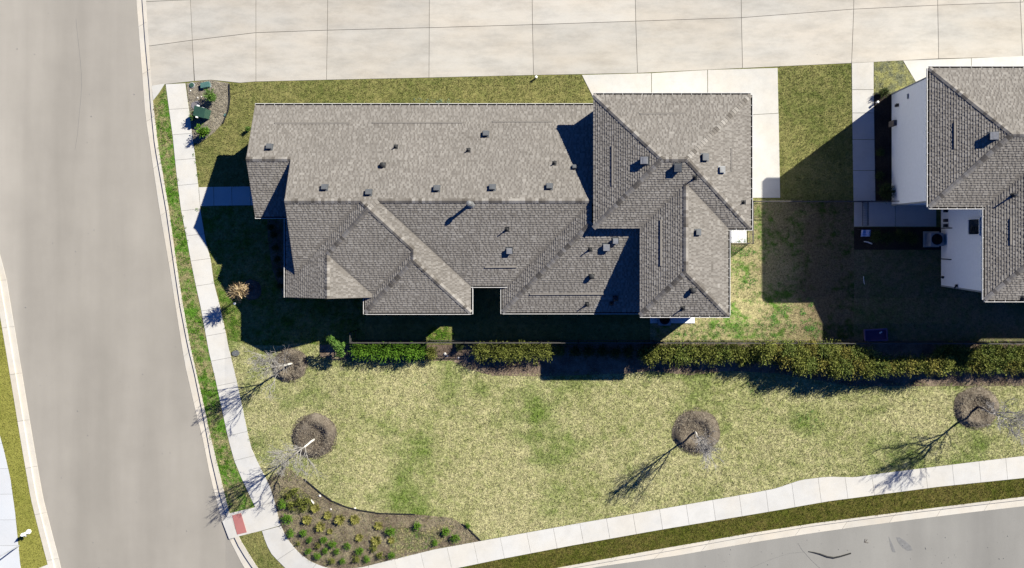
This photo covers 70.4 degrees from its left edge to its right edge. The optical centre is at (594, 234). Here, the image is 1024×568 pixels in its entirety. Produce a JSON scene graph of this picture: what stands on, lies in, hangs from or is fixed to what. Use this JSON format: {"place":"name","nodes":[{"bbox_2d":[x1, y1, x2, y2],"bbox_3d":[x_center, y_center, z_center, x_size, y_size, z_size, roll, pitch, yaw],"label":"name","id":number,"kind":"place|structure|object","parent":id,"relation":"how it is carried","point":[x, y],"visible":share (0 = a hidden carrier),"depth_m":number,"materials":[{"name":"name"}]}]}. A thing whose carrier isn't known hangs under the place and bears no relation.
{"place":"outdoors","nodes":[
{"label":"outdoors","id":0,"kind":"place"},
{"bbox_2d":[0,437,20,567],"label":"sidewalk","id":1,"kind":"structure","parent":0,"point":[8,536],"depth_m":47.97,"materials":[{"name":"white concrete"}]},
{"bbox_2d":[0,320,47,567],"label":"lawn","id":2,"kind":"structure","parent":0,"point":[14,462],"depth_m":48.00,"materials":[{"name":"green plant"}]},
{"bbox_2d":[0,0,243,567],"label":"road","id":3,"kind":"structure","parent":0,"point":[101,349],"depth_m":48.06,"materials":[{"name":"concrete"}]},
{"bbox_2d":[0,281,54,567],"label":"kerb","id":4,"kind":"structure","parent":3,"relation":"on","point":[25,448],"depth_m":47.98,"materials":[{"name":"concrete"}]},
{"bbox_2d":[0,257,60,567],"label":"gutter pan","id":5,"kind":"object","parent":3,"relation":"on","point":[4,286],"visible":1,"depth_m":48.05,"materials":[{"name":"concrete"}]},
{"bbox_2d":[222,502,280,538],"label":"curb ramp","id":6,"kind":"structure","parent":3,"relation":"on","point":[260,518],"depth_m":47.85,"materials":[{"name":"concrete"}]},
{"bbox_2d":[232,513,246,533],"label":"tactile paving","id":7,"kind":"structure","parent":6,"relation":"on","point":[239,523],"depth_m":47.90,"materials":[{"name":"red concrete"}]},
{"bbox_2d":[136,0,1023,567],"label":"gutter pan","id":8,"kind":"object","parent":3,"relation":"on","point":[638,558],"visible":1,"depth_m":48.05,"materials":[{"name":"concrete"}]},
{"bbox_2d":[142,0,1023,567],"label":"kerb","id":9,"kind":"structure","parent":3,"relation":"on","point":[224,502],"depth_m":47.97,"materials":[{"name":"concrete"}]},
{"bbox_2d":[154,87,254,512],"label":"verge lawn","id":10,"kind":"structure","parent":0,"point":[195,299],"depth_m":47.99,"materials":[{"name":"green plant"}]},
{"bbox_2d":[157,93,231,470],"bbox_3d":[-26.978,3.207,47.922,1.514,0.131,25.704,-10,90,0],"label":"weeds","id":11,"kind":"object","parent":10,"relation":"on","point":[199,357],"visible":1,"depth_m":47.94,"materials":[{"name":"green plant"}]},
{"bbox_2d":[166,83,274,506],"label":"sidewalk","id":12,"kind":"structure","parent":0,"point":[255,481],"depth_m":47.97,"materials":[{"name":"concrete"}]},
{"bbox_2d":[239,531,284,567],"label":"verge lawn","id":13,"kind":"structure","parent":0,"point":[255,544],"depth_m":47.85,"materials":[{"name":"green plant"}]},
{"bbox_2d":[201,205,365,345],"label":"lawn","id":14,"kind":"structure","parent":0,"point":[274,298],"depth_m":47.95,"materials":[{"name":"green plant"}]},
{"bbox_2d":[244,279,260,299],"bbox_3d":[-22.884,3.659,47.898,1.298,0.180,1.390,0,90,0],"label":"mulch ring","id":15,"kind":"object","parent":14,"relation":"on","point":[254,292],"visible":0.84,"depth_m":47.94,"materials":[{"name":"brown soil"}]},
{"bbox_2d":[226,281,258,302],"bbox_3d":[-22.919,3.651,46.773,1.445,2.556,1.413,0,90,0],"label":"tan tree","id":16,"kind":"object","parent":15,"relation":"on","point":[235,289],"visible":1,"depth_m":46.03,"materials":[{"name":"beige plant"}]},
{"bbox_2d":[262,526,395,567],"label":"sidewalk","id":17,"kind":"structure","parent":0,"point":[285,553],"depth_m":47.71,"materials":[{"name":"concrete"}]},
{"bbox_2d":[194,75,591,187],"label":"grass","id":18,"kind":"structure","parent":0,"point":[381,86],"depth_m":47.98,"materials":[{"name":"green plant"}]},
{"bbox_2d":[146,1,1016,567],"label":"lawn","id":19,"kind":"structure","parent":0,"point":[486,321],"depth_m":48.00,"materials":[{"name":"green plant"}]},
{"bbox_2d":[186,80,228,143],"bbox_3d":[-25.800,-8.192,48.018,2.867,0.064,4.250,0,90,0],"label":"gravel bed","id":20,"kind":"object","parent":19,"relation":"on","point":[198,121],"visible":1,"depth_m":47.99,"materials":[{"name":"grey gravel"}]},
{"bbox_2d":[193,105,210,118],"bbox_3d":[-25.965,-8.072,47.590,0.740,0.820,0.840,14,90,0],"label":"utility cabinet","id":21,"kind":"object","parent":20,"relation":"on","point":[201,112],"visible":1,"depth_m":47.25,"materials":[{"name":"green metal"}]},
{"bbox_2d":[199,186,252,205],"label":"front walk","id":22,"kind":"structure","parent":19,"relation":"on","point":[220,196],"depth_m":47.97,"materials":[{"name":"concrete"}]},
{"bbox_2d":[267,220,299,299],"bbox_3d":[-20.742,1.665,47.998,2.182,0.104,5.330,0,90,0],"label":"wall bed","id":23,"kind":"object","parent":19,"relation":"on","point":[277,240],"visible":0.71,"depth_m":47.98,"materials":[{"name":"soil"}]},
{"bbox_2d":[246,93,752,317],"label":"house","id":24,"kind":"structure","parent":19,"relation":"on","point":[641,204],"depth_m":43.52,"materials":[{"name":"grey"}]},
{"bbox_2d":[349,330,1023,344],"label":"fence","id":25,"kind":"object","parent":19,"relation":"on","point":[717,342],"visible":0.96,"depth_m":46.65,"materials":[{"name":"black metal"}]},
{"bbox_2d":[852,62,874,200],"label":"side walk","id":26,"kind":"structure","parent":19,"relation":"on","point":[863,128],"depth_m":47.97,"materials":[{"name":"concrete"}]},
{"bbox_2d":[874,60,915,94],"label":"grass","id":27,"kind":"structure","parent":19,"relation":"on","point":[891,79],"depth_m":47.99,"materials":[{"name":"green plant"}]},
{"bbox_2d":[854,93,940,249],"bbox_3d":[20.300,-4.217,48.017,6.067,0.066,10.433,0,90,0],"label":"wall bed","id":28,"kind":"object","parent":19,"relation":"on","point":[882,120],"visible":0.57,"depth_m":47.98,"materials":[{"name":"soil"}]},
{"bbox_2d":[877,181,895,203],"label":"shrub","id":29,"kind":"object","parent":28,"relation":"on","point":[884,191],"visible":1,"depth_m":47.32,"materials":[{"name":"green plant"}]},
{"bbox_2d":[923,231,942,246],"bbox_3d":[22.391,0.300,47.549,1.050,0.862,1.050,0,90,0],"label":"condenser","id":30,"kind":"object","parent":28,"relation":"on","point":[932,238],"visible":1,"depth_m":47.14,"materials":[{"name":"metal"}]},
{"bbox_2d":[889,66,1023,301],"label":"house","id":31,"kind":"structure","parent":19,"relation":"on","point":[958,146],"depth_m":41.59,"materials":[{"name":"white paint"}]},
{"bbox_2d":[968,218,980,235],"bbox_3d":[23.018,-0.483,43.700,0.093,1.360,1.060,0,90,0],"label":"window","id":32,"kind":"structure","parent":31,"relation":"in","point":[974,224],"depth_m":43.67,"materials":[{"name":"black glass"}]},
{"bbox_2d":[146,0,1023,84],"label":"alley pavement","id":33,"kind":"structure","parent":0,"point":[240,41],"depth_m":47.98,"materials":[{"name":"concrete"}]},
{"bbox_2d":[228,340,1023,539],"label":"lawn","id":34,"kind":"structure","parent":0,"point":[679,454],"depth_m":47.49,"materials":[{"name":"green plant"}]},
{"bbox_2d":[243,345,292,400],"bbox_3d":[-20.351,8.545,45.380,3.431,4.801,3.627,0,90,0],"label":"bare tree","id":35,"kind":"object","parent":34,"relation":"on","point":[270,359],"visible":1,"depth_m":44.55,"materials":[{"name":"grey plant"}]},
{"bbox_2d":[271,347,307,382],"bbox_3d":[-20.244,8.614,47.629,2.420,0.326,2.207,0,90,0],"label":"mulch ring","id":36,"kind":"object","parent":34,"relation":"on","point":[292,355],"visible":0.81,"depth_m":47.60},
{"bbox_2d":[256,438,327,481],"bbox_3d":[-18.440,13.943,45.197,4.493,4.980,2.184,18,90,0],"label":"bare tree","id":37,"kind":"object","parent":34,"relation":"on","point":[283,460],"visible":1,"depth_m":44.35,"materials":[{"name":"grey plant"}]},
{"bbox_2d":[291,413,336,459],"bbox_3d":[-18.552,13.268,47.468,2.987,0.477,2.991,0,90,0],"label":"mulch ring","id":38,"kind":"object","parent":34,"relation":"on","point":[330,428],"visible":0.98,"depth_m":47.48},
{"bbox_2d":[267,467,480,567],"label":"planting bed","id":39,"kind":"object","parent":34,"relation":"on","point":[365,532],"visible":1,"depth_m":47.49,"materials":[{"name":"brown wood"}]},
{"bbox_2d":[277,486,312,513],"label":"grass","id":40,"kind":"structure","parent":39,"relation":"on","point":[282,496],"depth_m":47.66,"materials":[{"name":"green plant"}]},
{"bbox_2d":[391,525,451,555],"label":"grass","id":41,"kind":"structure","parent":39,"relation":"on","point":[418,540],"depth_m":47.46,"materials":[{"name":"green plant"}]},
{"bbox_2d":[320,343,1023,385],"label":"hedge bed","id":42,"kind":"object","parent":34,"relation":"on","point":[899,379],"visible":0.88,"depth_m":47.48,"materials":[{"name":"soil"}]},
{"bbox_2d":[326,335,346,357],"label":"corner shrub","id":43,"kind":"object","parent":42,"relation":"on","point":[339,348],"visible":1,"depth_m":46.23,"materials":[{"name":"green plant"}]},
{"bbox_2d":[347,341,367,361],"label":"hedge shrub","id":44,"kind":"object","parent":42,"relation":"on","point":[357,349],"visible":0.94,"depth_m":46.76,"materials":[{"name":"green plant"}]},
{"bbox_2d":[360,340,380,361],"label":"hedge shrub","id":45,"kind":"object","parent":42,"relation":"on","point":[370,349],"visible":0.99,"depth_m":46.74,"materials":[{"name":"green plant"}]},
{"bbox_2d":[373,343,395,362],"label":"hedge shrub","id":46,"kind":"object","parent":42,"relation":"on","point":[383,350],"visible":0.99,"depth_m":46.71,"materials":[{"name":"green plant"}]},
{"bbox_2d":[387,341,406,362],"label":"hedge shrub","id":47,"kind":"object","parent":42,"relation":"on","point":[397,347],"visible":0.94,"depth_m":46.73,"materials":[{"name":"green plant"}]},
{"bbox_2d":[400,339,421,363],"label":"hedge shrub","id":48,"kind":"object","parent":42,"relation":"on","point":[409,353],"visible":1,"depth_m":46.65,"materials":[{"name":"green plant"}]},
{"bbox_2d":[469,337,492,364],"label":"hedge shrub","id":49,"kind":"object","parent":42,"relation":"on","point":[482,350],"visible":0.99,"depth_m":46.72,"materials":[{"name":"green plant"}]},
{"bbox_2d":[481,338,506,363],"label":"hedge shrub","id":50,"kind":"object","parent":42,"relation":"on","point":[496,352],"visible":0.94,"depth_m":46.67,"materials":[{"name":"green plant"}]},
{"bbox_2d":[497,339,522,365],"bbox_3d":[-5.581,7.599,46.866,1.725,1.334,1.719,29,90,0],"label":"hedge shrub","id":51,"kind":"object","parent":42,"relation":"on","point":[507,354],"visible":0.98,"depth_m":46.66,"materials":[{"name":"green plant"}]},
{"bbox_2d":[511,337,533,364],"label":"hedge shrub","id":52,"kind":"object","parent":42,"relation":"on","point":[520,351],"visible":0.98,"depth_m":46.64,"materials":[{"name":"green plant"}]},
{"bbox_2d":[526,341,546,365],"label":"hedge shrub","id":53,"kind":"object","parent":42,"relation":"on","point":[536,353],"visible":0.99,"depth_m":46.75,"materials":[{"name":"green plant"}]},
{"bbox_2d":[538,340,557,362],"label":"hedge shrub","id":54,"kind":"object","parent":42,"relation":"on","point":[547,350],"visible":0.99,"depth_m":46.80,"materials":[{"name":"green plant"}]},
{"bbox_2d":[636,343,663,367],"bbox_3d":[3.583,7.807,46.803,1.846,1.463,1.824,-6,90,0],"label":"hedge shrub","id":55,"kind":"object","parent":42,"relation":"on","point":[648,359],"visible":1,"depth_m":46.61,"materials":[{"name":"green plant"}]},
{"bbox_2d":[658,337,683,366],"bbox_3d":[4.942,7.712,46.758,2.017,1.560,2.011,9,90,0],"label":"hedge shrub","id":56,"kind":"object","parent":42,"relation":"on","point":[669,352],"visible":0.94,"depth_m":46.49,"materials":[{"name":"green plant"}]},
{"bbox_2d":[668,337,695,368],"bbox_3d":[5.615,7.667,46.743,2.000,1.592,2.017,-7,90,0],"label":"hedge shrub","id":57,"kind":"object","parent":42,"relation":"on","point":[681,359],"visible":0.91,"depth_m":46.50,"materials":[{"name":"green plant"}]},
{"bbox_2d":[682,339,702,364],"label":"hedge shrub","id":58,"kind":"object","parent":42,"relation":"on","point":[695,349],"visible":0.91,"depth_m":46.62,"materials":[{"name":"green plant"}]},
{"bbox_2d":[692,340,712,365],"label":"hedge shrub","id":59,"kind":"object","parent":42,"relation":"on","point":[702,347],"visible":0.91,"depth_m":46.66,"materials":[{"name":"green plant"}]},
{"bbox_2d":[702,344,724,366],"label":"hedge shrub","id":60,"kind":"object","parent":42,"relation":"on","point":[713,356],"visible":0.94,"depth_m":46.63,"materials":[{"name":"green plant"}]},
{"bbox_2d":[714,339,736,365],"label":"hedge shrub","id":61,"kind":"object","parent":42,"relation":"on","point":[725,353],"visible":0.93,"depth_m":46.61,"materials":[{"name":"green plant"}]},
{"bbox_2d":[730,336,757,366],"bbox_3d":[9.671,7.665,46.775,2.068,1.525,2.098,-44,90,0],"label":"hedge shrub","id":62,"kind":"object","parent":42,"relation":"on","point":[742,357],"visible":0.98,"depth_m":46.54,"materials":[{"name":"green plant"}]},
{"bbox_2d":[752,337,778,365],"bbox_3d":[10.926,7.471,46.472,1.830,2.122,1.955,16,90,0],"label":"hedge shrub","id":63,"kind":"object","parent":42,"relation":"on","point":[768,348],"visible":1,"depth_m":46.01,"materials":[{"name":"green plant"}]},
{"bbox_2d":[775,352,797,373],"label":"hedge shrub","id":64,"kind":"object","parent":42,"relation":"on","point":[785,363],"visible":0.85,"depth_m":46.13,"materials":[{"name":"green plant"}]},
{"bbox_2d":[776,337,800,361],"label":"hedge shrub","id":65,"kind":"object","parent":42,"relation":"on","point":[788,348],"visible":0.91,"depth_m":46.05,"materials":[{"name":"green plant"}]},
{"bbox_2d":[788,351,813,376],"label":"hedge shrub","id":66,"kind":"object","parent":42,"relation":"on","point":[800,368],"visible":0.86,"depth_m":45.88,"materials":[{"name":"green plant"}]},
{"bbox_2d":[792,338,812,360],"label":"hedge shrub","id":67,"kind":"object","parent":42,"relation":"on","point":[800,353],"visible":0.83,"depth_m":45.99,"materials":[{"name":"green plant"}]},
{"bbox_2d":[802,355,822,378],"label":"hedge shrub","id":68,"kind":"object","parent":42,"relation":"on","point":[812,362],"visible":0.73,"depth_m":46.04,"materials":[{"name":"green plant"}]},
{"bbox_2d":[820,338,845,361],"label":"hedge shrub","id":69,"kind":"object","parent":42,"relation":"on","point":[835,352],"visible":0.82,"depth_m":46.03,"materials":[{"name":"green plant"}]},
{"bbox_2d":[825,355,845,380],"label":"hedge shrub","id":70,"kind":"object","parent":42,"relation":"on","point":[835,370],"visible":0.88,"depth_m":45.91,"materials":[{"name":"green plant"}]},
{"bbox_2d":[831,353,855,380],"bbox_3d":[15.977,8.426,46.466,1.898,2.137,1.745,13,90,0],"label":"hedge shrub","id":71,"kind":"object","parent":42,"relation":"on","point":[847,369],"visible":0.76,"depth_m":45.90,"materials":[{"name":"green plant"}]},
{"bbox_2d":[845,355,868,382],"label":"hedge shrub","id":72,"kind":"object","parent":42,"relation":"on","point":[858,365],"visible":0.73,"depth_m":45.87,"materials":[{"name":"green plant"}]},
{"bbox_2d":[857,341,881,363],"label":"hedge shrub","id":73,"kind":"object","parent":42,"relation":"on","point":[867,352],"visible":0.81,"depth_m":46.00,"materials":[{"name":"green plant"}]},
{"bbox_2d":[858,354,882,380],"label":"hedge shrub","id":74,"kind":"object","parent":42,"relation":"on","point":[870,372],"visible":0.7,"depth_m":45.85,"materials":[{"name":"green plant"}]},
{"bbox_2d":[866,354,893,378],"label":"hedge shrub","id":75,"kind":"object","parent":42,"relation":"on","point":[877,362],"visible":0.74,"depth_m":45.96,"materials":[{"name":"green plant"}]},
{"bbox_2d":[890,352,910,377],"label":"hedge shrub","id":76,"kind":"object","parent":42,"relation":"on","point":[900,367],"visible":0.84,"depth_m":46.10,"materials":[{"name":"green plant"}]},
{"bbox_2d":[898,351,923,377],"bbox_3d":[20.268,8.367,46.487,1.833,2.091,1.811,-11,90,0],"label":"hedge shrub","id":77,"kind":"object","parent":42,"relation":"on","point":[912,365],"visible":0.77,"depth_m":46.00,"materials":[{"name":"green plant"}]},
{"bbox_2d":[911,351,931,377],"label":"hedge shrub","id":78,"kind":"object","parent":42,"relation":"on","point":[922,361],"visible":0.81,"depth_m":46.03,"materials":[{"name":"green plant"}]},
{"bbox_2d":[922,352,945,379],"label":"hedge shrub","id":79,"kind":"object","parent":42,"relation":"on","point":[932,359],"visible":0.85,"depth_m":45.96,"materials":[{"name":"green plant"}]},
{"bbox_2d":[932,351,956,375],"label":"hedge shrub","id":80,"kind":"object","parent":42,"relation":"on","point":[948,361],"visible":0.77,"depth_m":46.03,"materials":[{"name":"green plant"}]},
{"bbox_2d":[965,339,986,365],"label":"hedge shrub","id":81,"kind":"object","parent":42,"relation":"on","point":[974,356],"visible":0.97,"depth_m":46.64,"materials":[{"name":"green plant"}]},
{"bbox_2d":[975,339,999,365],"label":"hedge shrub","id":82,"kind":"object","parent":42,"relation":"on","point":[988,348],"visible":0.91,"depth_m":46.61,"materials":[{"name":"green plant"}]},
{"bbox_2d":[977,353,998,376],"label":"hedge shrub","id":83,"kind":"object","parent":42,"relation":"on","point":[984,364],"visible":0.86,"depth_m":46.61,"materials":[{"name":"green plant"}]},
{"bbox_2d":[998,341,1022,367],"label":"hedge shrub","id":84,"kind":"object","parent":42,"relation":"on","point":[1010,354],"visible":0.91,"depth_m":46.57,"materials":[{"name":"green plant"}]},
{"bbox_2d":[671,407,719,455],"bbox_3d":[6.650,13.008,47.306,3.229,0.363,2.767,0,90,0],"label":"mulch ring","id":85,"kind":"object","parent":34,"relation":"on","point":[676,435],"visible":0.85,"depth_m":47.36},
{"bbox_2d":[690,429,724,469],"bbox_3d":[7.035,13.244,45.174,2.039,4.758,2.692,-18,90,0],"label":"bare tree","id":86,"kind":"object","parent":34,"relation":"on","point":[705,447],"visible":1,"depth_m":44.09,"materials":[{"name":"grey plant"}]},
{"bbox_2d":[954,385,998,430],"bbox_3d":[25.161,11.348,47.327,2.996,0.323,2.715,0,90,0],"label":"mulch ring","id":87,"kind":"object","parent":34,"relation":"on","point":[976,419],"visible":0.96,"depth_m":47.36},
{"bbox_2d":[977,396,1023,445],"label":"bare tree","id":88,"kind":"object","parent":34,"relation":"on","point":[1015,423],"visible":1,"depth_m":43.85,"materials":[{"name":"grey plant"}]},
{"bbox_2d":[582,68,779,197],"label":"driveway","id":89,"kind":"structure","parent":0,"point":[760,85],"depth_m":47.97,"materials":[{"name":"concrete"}]},
{"bbox_2d":[394,456,1023,567],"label":"sidewalk","id":90,"kind":"structure","parent":0,"point":[807,492],"depth_m":47.47,"materials":[{"name":"concrete"}]},
{"bbox_2d":[460,478,1023,567],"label":"verge lawn","id":91,"kind":"structure","parent":0,"point":[726,532],"depth_m":47.49,"materials":[{"name":"green plant"}]},
{"bbox_2d":[650,200,853,342],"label":"yard lawn","id":92,"kind":"structure","parent":0,"point":[771,280],"depth_m":47.99,"materials":[{"name":"green plant"}]},
{"bbox_2d":[730,231,746,242],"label":"patio","id":93,"kind":"structure","parent":92,"relation":"on","point":[737,236],"depth_m":47.97,"materials":[{"name":"white paint"}]},
{"bbox_2d":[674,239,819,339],"bbox_3d":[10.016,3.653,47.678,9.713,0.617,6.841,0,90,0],"label":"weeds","id":94,"kind":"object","parent":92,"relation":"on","point":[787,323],"visible":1,"depth_m":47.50,"materials":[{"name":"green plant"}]},
{"bbox_2d":[594,506,1023,567],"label":"road","id":95,"kind":"structure","parent":0,"point":[971,539],"depth_m":47.56,"materials":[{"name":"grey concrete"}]},
{"bbox_2d":[778,64,853,200],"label":"grass","id":96,"kind":"structure","parent":0,"point":[813,153],"depth_m":47.98,"materials":[{"name":"green plant"}]},
{"bbox_2d":[854,202,935,226],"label":"patio","id":97,"kind":"structure","parent":0,"point":[881,214],"depth_m":47.97,"materials":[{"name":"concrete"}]},
{"bbox_2d":[854,250,1023,342],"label":"yard lawn","id":98,"kind":"structure","parent":0,"point":[902,295],"depth_m":47.82,"materials":[{"name":"green plant"}]},
{"bbox_2d":[863,328,887,341],"bbox_3d":[18.472,6.597,47.390,1.500,0.220,0.780,-3,90,0],"label":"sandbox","id":99,"kind":"object","parent":98,"relation":"on","point":[872,335],"visible":1,"depth_m":47.40,"materials":[{"name":"blue plastic"}]},
{"bbox_2d":[904,56,1023,80],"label":"driveway","id":100,"kind":"structure","parent":0,"point":[917,69],"depth_m":47.97,"materials":[{"name":"concrete"}]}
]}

